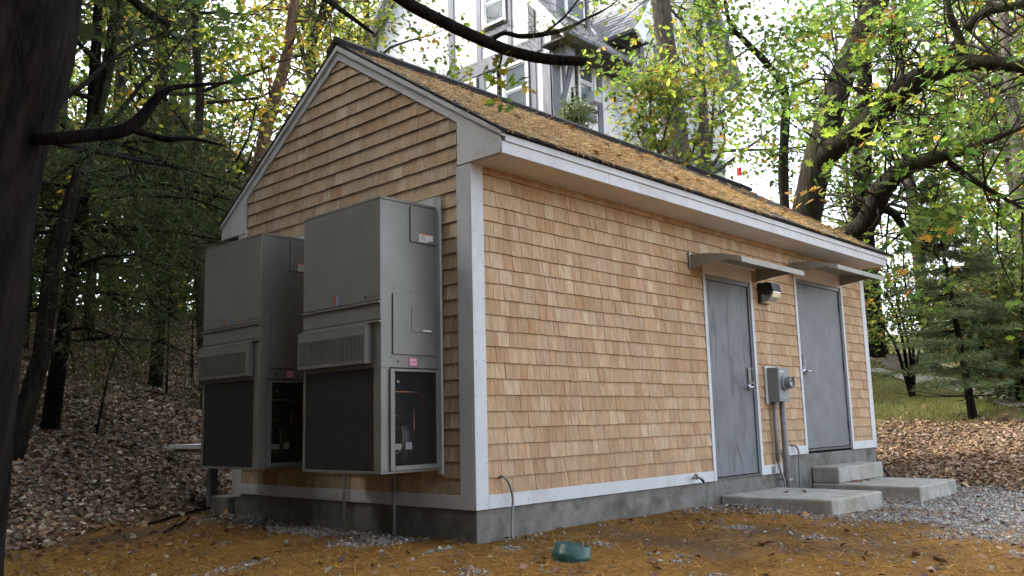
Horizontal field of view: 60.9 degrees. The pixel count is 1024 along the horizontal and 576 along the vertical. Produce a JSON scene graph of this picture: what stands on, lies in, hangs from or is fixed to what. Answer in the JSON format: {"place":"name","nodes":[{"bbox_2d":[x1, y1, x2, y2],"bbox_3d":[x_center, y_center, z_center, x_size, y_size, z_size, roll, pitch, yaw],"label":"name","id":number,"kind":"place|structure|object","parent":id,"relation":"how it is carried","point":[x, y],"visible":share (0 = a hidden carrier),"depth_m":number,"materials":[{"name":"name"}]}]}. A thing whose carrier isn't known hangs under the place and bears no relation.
{"place":"outdoors","nodes":[
{"label":"outdoors","id":0,"kind":"place"},
{"bbox_2d":[4,315,1023,575],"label":"ground","id":1,"kind":"structure","parent":0,"point":[682,531],"depth_m":6.65,"materials":[{"name":"brown soil"}]},
{"bbox_2d":[23,109,146,350],"bbox_3d":[-8.911,-1.230,16.163,3.408,5.232,3.198,-5,-10,23],"label":"hemlock","id":2,"kind":"object","parent":1,"relation":"on","point":[41,237],"visible":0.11,"depth_m":16.12,"materials":[{"name":"plant"}]},
{"bbox_2d":[70,278,156,434],"bbox_3d":[-5.410,0.987,11.812,1.102,2.246,0.918,2,-10,-23],"label":"sapling","id":3,"kind":"object","parent":1,"relation":"on","point":[100,414],"visible":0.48,"depth_m":11.85,"materials":[{"name":"brown plant"}]},
{"bbox_2d":[37,121,192,337],"bbox_3d":[-8.605,-1.152,18.046,4.526,4.888,3.523,1,-9,-15],"label":"hemlock","id":4,"kind":"object","parent":1,"relation":"on","point":[100,159],"visible":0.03,"depth_m":17.59,"materials":[{"name":"green plant"}]},
{"bbox_2d":[5,306,232,554],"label":"leaf litter","id":5,"kind":"object","parent":1,"relation":"on","point":[156,462],"visible":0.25,"depth_m":10.97,"materials":[{"name":"brown plant"}]},
{"bbox_2d":[145,390,198,401],"bbox_3d":[-5.443,1.834,14.424,1.206,0.315,0.156,-1,-9,-4],"label":"fallen stick","id":6,"kind":"object","parent":5,"relation":"on","point":[168,395],"visible":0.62,"depth_m":14.34,"materials":[{"name":"brown wood"}]},
{"bbox_2d":[19,5,267,436],"bbox_3d":[-5.333,-1.195,11.567,6.110,6.448,6.195,-10,-12,43],"label":"dark pine","id":7,"kind":"object","parent":1,"relation":"on","point":[69,278],"visible":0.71,"depth_m":11.55,"materials":[{"name":"green plant"}]},
{"bbox_2d":[45,93,241,387],"bbox_3d":[-6.087,-0.806,15.292,3.570,5.453,3.266,-10,-12,43],"label":"hemlock","id":8,"kind":"object","parent":1,"relation":"on","point":[157,382],"visible":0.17,"depth_m":15.24,"materials":[{"name":"green plant"}]},
{"bbox_2d":[111,149,191,314],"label":"hemlock","id":9,"kind":"object","parent":1,"relation":"on","point":[172,313],"visible":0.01,"depth_m":21.98,"materials":[{"name":"green plant"}]},
{"bbox_2d":[126,244,192,393],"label":"sapling","id":10,"kind":"object","parent":1,"relation":"on","point":[166,388],"visible":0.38,"depth_m":14.49,"materials":[{"name":"green plant"}]},
{"bbox_2d":[13,0,313,459],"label":"maple","id":11,"kind":"object","parent":1,"relation":"on","point":[31,389],"visible":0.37,"depth_m":10.88,"materials":[{"name":"plant"}]},
{"bbox_2d":[82,0,267,321],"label":"leafy tree","id":12,"kind":"object","parent":1,"relation":"on","point":[175,92],"visible":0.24,"depth_m":22.11,"materials":[{"name":"green plant"}]},
{"bbox_2d":[163,516,189,533],"bbox_3d":[-3.184,2.253,8.315,0.072,0.088,0.702,-1,-9,-5],"label":"fallen stick","id":13,"kind":"object","parent":1,"relation":"on","point":[175,525],"visible":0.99,"depth_m":8.30,"materials":[{"name":"brown wood"}]},
{"bbox_2d":[149,507,210,524],"bbox_3d":[-3.406,2.339,9.012,0.114,0.096,1.103,-4,-9,16],"label":"fallen stick","id":14,"kind":"object","parent":1,"relation":"on","point":[177,515],"visible":0.88,"depth_m":8.91,"materials":[{"name":"brown wood"}]},
{"bbox_2d":[172,226,194,374],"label":"sapling","id":15,"kind":"object","parent":1,"relation":"on","point":[193,305],"visible":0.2,"depth_m":16.07,"materials":[{"name":"brown plant"}]},
{"bbox_2d":[128,131,253,281],"bbox_3d":[-5.739,-0.658,17.447,3.493,5.079,3.129,0,-9,-11],"label":"hemlock","id":16,"kind":"object","parent":1,"relation":"on","point":[245,179],"visible":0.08,"depth_m":17.32,"materials":[{"name":"green plant"}]},
{"bbox_2d":[169,444,217,506],"bbox_3d":[-3.350,2.258,9.741,0.840,1.019,0.640,-10,-12,43],"label":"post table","id":17,"kind":"object","parent":1,"relation":"on","point":[212,482],"visible":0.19,"depth_m":9.71,"materials":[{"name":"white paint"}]},
{"bbox_2d":[39,0,384,406],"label":"beech","id":18,"kind":"object","parent":1,"relation":"on","point":[199,92],"visible":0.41,"depth_m":14.57,"materials":[{"name":"green plant"}]},
{"bbox_2d":[211,494,234,514],"bbox_3d":[-2.957,2.423,9.194,0.360,0.460,0.300,-10,-12,43],"label":"concrete block","id":19,"kind":"object","parent":1,"relation":"on","point":[219,503],"depth_m":9.07,"materials":[{"name":"grey concrete"}]},
{"bbox_2d":[173,0,389,201],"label":"leafy tree","id":20,"kind":"object","parent":1,"relation":"on","point":[293,7],"visible":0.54,"depth_m":15.43,"materials":[{"name":"green plant"}]},
{"bbox_2d":[145,0,429,156],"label":"leafy tree","id":21,"kind":"object","parent":1,"relation":"on","point":[330,40],"visible":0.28,"depth_m":20.10,"materials":[{"name":"green plant"}]},
{"bbox_2d":[0,0,617,575],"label":"leafy tree","id":22,"kind":"object","parent":1,"relation":"on","point":[38,44],"visible":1,"depth_m":3.35,"materials":[{"name":"plant"}]},
{"bbox_2d":[240,0,486,153],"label":"leafy tree","id":23,"kind":"object","parent":1,"relation":"on","point":[382,20],"visible":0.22,"depth_m":19.63,"materials":[{"name":"green plant"}]},
{"bbox_2d":[5,468,1023,575],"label":"leaf litter","id":24,"kind":"object","parent":1,"relation":"on","point":[749,533],"visible":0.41,"depth_m":7.25,"materials":[{"name":"brown plant"}]},
{"bbox_2d":[6,462,1023,575],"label":"gravel","id":25,"kind":"structure","parent":1,"relation":"on","point":[1006,506],"depth_m":8.16,"materials":[{"name":"grey gravel"}]},
{"bbox_2d":[31,0,1023,325],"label":"wood","id":26,"kind":"object","parent":1,"relation":"on","point":[217,28],"visible":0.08,"depth_m":29.93,"materials":[{"name":"green plant"}]},
{"bbox_2d":[361,0,741,177],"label":"tudor house","id":27,"kind":"structure","parent":1,"relation":"on","point":[546,82],"depth_m":25.70,"materials":[{"name":"white paint"}]},
{"bbox_2d":[464,78,478,87],"bbox_3d":[-1.406,-5.405,26.390,1.080,1.720,0.139,-10,-12,43],"label":"window","id":28,"kind":"structure","parent":27,"relation":"in","point":[475,81],"depth_m":26.18,"materials":[{"name":"white paint"}]},
{"bbox_2d":[481,0,507,32],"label":"window","id":29,"kind":"structure","parent":27,"relation":"in","point":[489,8],"depth_m":25.99,"materials":[{"name":"white paint"}]},
{"bbox_2d":[501,60,530,106],"bbox_3d":[0.103,-5.660,24.981,1.120,1.720,0.139,-10,-12,43],"label":"window","id":30,"kind":"structure","parent":27,"relation":"in","point":[521,68],"depth_m":24.97,"materials":[{"name":"white paint"}]},
{"bbox_2d":[564,0,587,27],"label":"dormer window","id":31,"kind":"structure","parent":27,"relation":"in","point":[582,13],"depth_m":25.13,"materials":[{"name":"white paint"}]},
{"bbox_2d":[574,66,601,113],"bbox_3d":[2.249,-5.917,25.097,0.379,1.580,0.910,-10,-12,43],"label":"window","id":32,"kind":"structure","parent":27,"relation":"in","point":[588,81],"depth_m":25.08,"materials":[{"name":"white paint"}]},
{"bbox_2d":[649,41,658,113],"bbox_3d":[4.445,-6.257,26.322,0.089,2.300,0.750,-10,-12,43],"label":"window","id":33,"kind":"structure","parent":27,"relation":"in","point":[653,49],"depth_m":26.21,"materials":[{"name":"white paint"}]},
{"bbox_2d":[218,36,890,543],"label":"utility shed","id":34,"kind":"structure","parent":1,"relation":"on","point":[608,354],"depth_m":8.09,"materials":[{"name":"wood"}]},
{"bbox_2d":[197,232,303,469],"bbox_3d":[-2.438,0.605,8.305,1.132,2.230,0.646,-10,-12,43],"label":"wall air conditioner","id":35,"kind":"object","parent":34,"relation":"attached to","point":[250,375],"depth_m":8.00,"materials":[{"name":"metal"}]},
{"bbox_2d":[297,195,443,474],"bbox_3d":[-1.184,0.393,7.135,1.132,2.230,0.646,-10,-12,43],"label":"wall air conditioner","id":36,"kind":"object","parent":34,"relation":"attached to","point":[370,352],"depth_m":6.87,"materials":[{"name":"metal"}]},
{"bbox_2d":[342,473,345,530],"bbox_3d":[-1.468,1.858,7.616,0.029,0.620,0.026,-5,-9,20],"label":"drain line","id":37,"kind":"object","parent":36,"relation":"attached to","point":[344,501],"visible":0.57,"depth_m":7.61,"materials":[{"name":"grey plastic"}]},
{"bbox_2d":[392,474,395,534],"bbox_3d":[-0.967,1.789,7.146,0.026,0.590,0.029,3,-10,-24],"label":"drain line","id":38,"kind":"object","parent":36,"relation":"attached to","point":[394,505],"visible":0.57,"depth_m":7.14,"materials":[{"name":"grey plastic"}]},
{"bbox_2d":[498,475,513,539],"bbox_3d":[-0.034,1.706,6.714,0.130,0.525,0.064,-1,-9,-5],"label":"wall cable","id":39,"kind":"object","parent":34,"relation":"attached to","point":[512,504],"depth_m":6.74,"materials":[{"name":"grey plastic"}]},
{"bbox_2d":[349,48,869,246],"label":"roof","id":40,"kind":"structure","parent":34,"relation":"attached to","point":[745,199],"depth_m":8.94,"materials":[{"name":"brown wood"}]},
{"bbox_2d":[692,473,704,482],"bbox_3d":[1.854,1.893,8.683,0.116,0.095,0.082,-10,-12,43],"label":"hose tap","id":41,"kind":"object","parent":34,"relation":"attached to","point":[695,476],"visible":1,"depth_m":8.66,"materials":[{"name":"metal"}]},
{"bbox_2d":[706,280,759,480],"bbox_3d":[2.411,1.003,9.583,0.168,2.130,0.929,-10,-12,43],"label":"door","id":42,"kind":"structure","parent":34,"relation":"in","point":[732,374],"depth_m":9.58,"materials":[{"name":"grey metal"}]},
{"bbox_2d":[688,251,803,281],"bbox_3d":[2.579,-0.258,9.495,0.598,0.188,1.476,-10,-12,43],"label":"door canopy","id":43,"kind":"object","parent":34,"relation":"attached to","point":[764,270],"visible":1,"depth_m":9.25,"materials":[{"name":"metal"}]},
{"bbox_2d":[757,282,780,304],"bbox_3d":[3.025,0.060,10.222,0.190,0.245,0.226,-10,-12,43],"label":"wall light","id":44,"kind":"object","parent":34,"relation":"attached to","point":[769,293],"visible":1,"depth_m":10.17,"materials":[{"name":"black metal"}]},
{"bbox_2d":[763,366,794,403],"bbox_3d":[3.134,1.123,10.095,0.262,0.440,0.370,-10,-12,43],"label":"electric meter","id":45,"kind":"object","parent":34,"relation":"attached to","point":[779,382],"visible":0.98,"depth_m":10.03,"materials":[{"name":"metal"}]},
{"bbox_2d":[772,402,785,487],"bbox_3d":[3.037,1.865,9.984,0.153,1.115,0.061,2,-10,-22],"label":"thin conduit","id":46,"kind":"object","parent":34,"relation":"attached to","point":[776,439],"visible":0.86,"depth_m":9.98,"materials":[{"name":"metal"}]},
{"bbox_2d":[777,402,792,487],"bbox_3d":[3.129,1.874,10.057,0.145,1.115,0.100,-10,-12,43],"label":"electric conduit","id":47,"kind":"object","parent":34,"relation":"attached to","point":[785,449],"visible":0.87,"depth_m":10.02,"materials":[{"name":"metal"}]},
{"bbox_2d":[791,444,801,487],"bbox_3d":[3.367,2.149,10.304,0.110,0.600,0.045,0,-9,-9],"label":"cable","id":48,"kind":"object","parent":34,"relation":"attached to","point":[794,445],"depth_m":10.32,"materials":[{"name":"grey plastic"}]},
{"bbox_2d":[796,283,850,450],"bbox_3d":[4.035,1.032,11.318,0.168,2.095,1.301,-10,-12,43],"label":"door","id":49,"kind":"structure","parent":34,"relation":"in","point":[827,423],"depth_m":11.30,"materials":[{"name":"grey metal"}]},
{"bbox_2d":[789,260,883,285],"bbox_3d":[4.207,-0.221,11.231,0.598,0.188,1.531,-10,-12,43],"label":"door canopy","id":50,"kind":"object","parent":34,"relation":"attached to","point":[847,275],"visible":0.91,"depth_m":11.17,"materials":[{"name":"metal"}]},
{"bbox_2d":[552,541,590,562],"bbox_3d":[0.390,1.902,5.916,0.292,0.356,0.300,-10,-12,43],"label":"valve cap","id":51,"kind":"object","parent":1,"relation":"on","point":[567,551],"visible":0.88,"depth_m":5.83,"materials":[{"name":"green plastic"}]},
{"bbox_2d":[549,83,598,128],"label":"hemlock","id":52,"kind":"object","parent":1,"relation":"on","point":[571,114],"visible":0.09,"depth_m":13.50,"materials":[{"name":"green plant"}]},
{"bbox_2d":[528,0,734,163],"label":"straight oak","id":53,"kind":"object","parent":1,"relation":"on","point":[661,10],"visible":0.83,"depth_m":16.89,"materials":[{"name":"green plant"}]},
{"bbox_2d":[555,22,764,174],"bbox_3d":[2.334,-0.535,12.518,2.572,6.921,2.730,-10,-12,43],"label":"young maple","id":54,"kind":"object","parent":1,"relation":"on","point":[650,87],"visible":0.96,"depth_m":12.81,"materials":[{"name":"green plant"}]},
{"bbox_2d":[736,149,741,182],"bbox_3d":[5.523,-0.054,20.515,0.143,6.650,0.150,-10,-12,43],"label":"marker pipe","id":55,"kind":"object","parent":1,"relation":"on","point":[739,172],"visible":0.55,"depth_m":20.90,"materials":[{"name":"white paint"}]},
{"bbox_2d":[645,0,850,208],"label":"crooked tree","id":56,"kind":"object","parent":1,"relation":"on","point":[732,29],"visible":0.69,"depth_m":19.91,"materials":[{"name":"green plant"}]},
{"bbox_2d":[618,0,928,179],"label":"leafy tree","id":57,"kind":"object","parent":1,"relation":"on","point":[705,124],"visible":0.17,"depth_m":26.78,"materials":[{"name":"green plant"}]},
{"bbox_2d":[721,487,882,514],"bbox_3d":[3.048,2.283,9.122,1.195,0.265,1.269,-10,-12,43],"label":"concrete step","id":58,"kind":"object","parent":1,"relation":"on","point":[828,501],"visible":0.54,"depth_m":8.79,"materials":[{"name":"grey concrete"}]},
{"bbox_2d":[767,0,936,357],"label":"dark oak","id":59,"kind":"object","parent":1,"relation":"on","point":[873,347],"visible":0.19,"depth_m":29.46,"materials":[{"name":"plant"}]},
{"bbox_2d":[717,0,1023,340],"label":"oak tree","id":60,"kind":"object","parent":1,"relation":"on","point":[831,141],"visible":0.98,"depth_m":12.96,"materials":[{"name":"green plant"}]},
{"bbox_2d":[729,0,1023,373],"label":"leafy tree","id":61,"kind":"object","parent":1,"relation":"on","point":[908,204],"visible":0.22,"depth_m":27.98,"materials":[{"name":"green plant"}]},
{"bbox_2d":[876,458,890,476],"bbox_3d":[5.205,2.531,12.234,0.229,0.290,0.092,-2,-9,4],"label":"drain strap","id":62,"kind":"object","parent":1,"relation":"on","point":[886,471],"visible":0.64,"depth_m":12.22,"materials":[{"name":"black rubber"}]},
{"bbox_2d":[812,461,956,501],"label":"concrete steps","id":63,"kind":"structure","parent":1,"relation":"on","point":[840,476],"depth_m":10.49,"materials":[{"name":"grey concrete"}]},
{"bbox_2d":[784,479,870,492],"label":"fallen leaves","id":64,"kind":"object","parent":63,"relation":"on","point":[856,480],"visible":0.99,"depth_m":10.59,"materials":[{"name":"brown plant"}]},
{"bbox_2d":[872,352,923,370],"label":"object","id":65,"kind":"structure","parent":1,"relation":"on","point":[893,363],"depth_m":28.58,"materials":[{"name":"grey"}]},
{"bbox_2d":[863,217,947,396],"bbox_3d":[9.807,0.340,22.010,3.204,4.873,3.205,-10,-12,43],"label":"multistem tree","id":66,"kind":"object","parent":1,"relation":"on","point":[894,318],"visible":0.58,"depth_m":21.87,"materials":[{"name":"green plant"}]},
{"bbox_2d":[817,0,1023,298],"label":"leafy tree","id":67,"kind":"object","parent":1,"relation":"on","point":[1004,42],"visible":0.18,"depth_m":23.34,"materials":[{"name":"green plant"}]},
{"bbox_2d":[870,345,1023,435],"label":"grass","id":68,"kind":"structure","parent":1,"relation":"on","point":[893,394],"depth_m":20.72,"materials":[{"name":"green plant"}]},
{"bbox_2d":[871,174,1023,419],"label":"spruce","id":69,"kind":"object","parent":1,"relation":"on","point":[972,310],"visible":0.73,"depth_m":18.00,"materials":[{"name":"green plant"}]},
{"bbox_2d":[871,367,1023,497],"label":"leaf litter","id":70,"kind":"object","parent":1,"relation":"on","point":[966,471],"visible":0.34,"depth_m":14.35,"materials":[{"name":"brown plant"}]},
{"bbox_2d":[905,264,1015,368],"bbox_3d":[14.508,0.900,26.908,4.815,3.503,4.800,-10,-12,43],"label":"leafy bush","id":71,"kind":"object","parent":1,"relation":"on","point":[933,304],"visible":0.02,"depth_m":26.58,"materials":[{"name":"green plant"}]},
{"bbox_2d":[905,114,1023,358],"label":"leafy tree","id":72,"kind":"object","parent":1,"relation":"on","point":[1010,166],"visible":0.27,"depth_m":21.62,"materials":[{"name":"green plant"}]},
{"bbox_2d":[913,232,1023,402],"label":"evergreen bush","id":73,"kind":"object","parent":1,"relation":"on","point":[996,282],"visible":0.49,"depth_m":19.15,"materials":[{"name":"green plant"}]},
{"bbox_2d":[38,0,1023,336],"label":"sky","id":74,"kind":"structure","parent":0,"point":[776,5],"materials":[{"name":"white"}]},
{"bbox_2d":[870,368,1023,406],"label":"path","id":75,"kind":"structure","parent":0,"point":[926,379],"depth_m":23.06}
]}

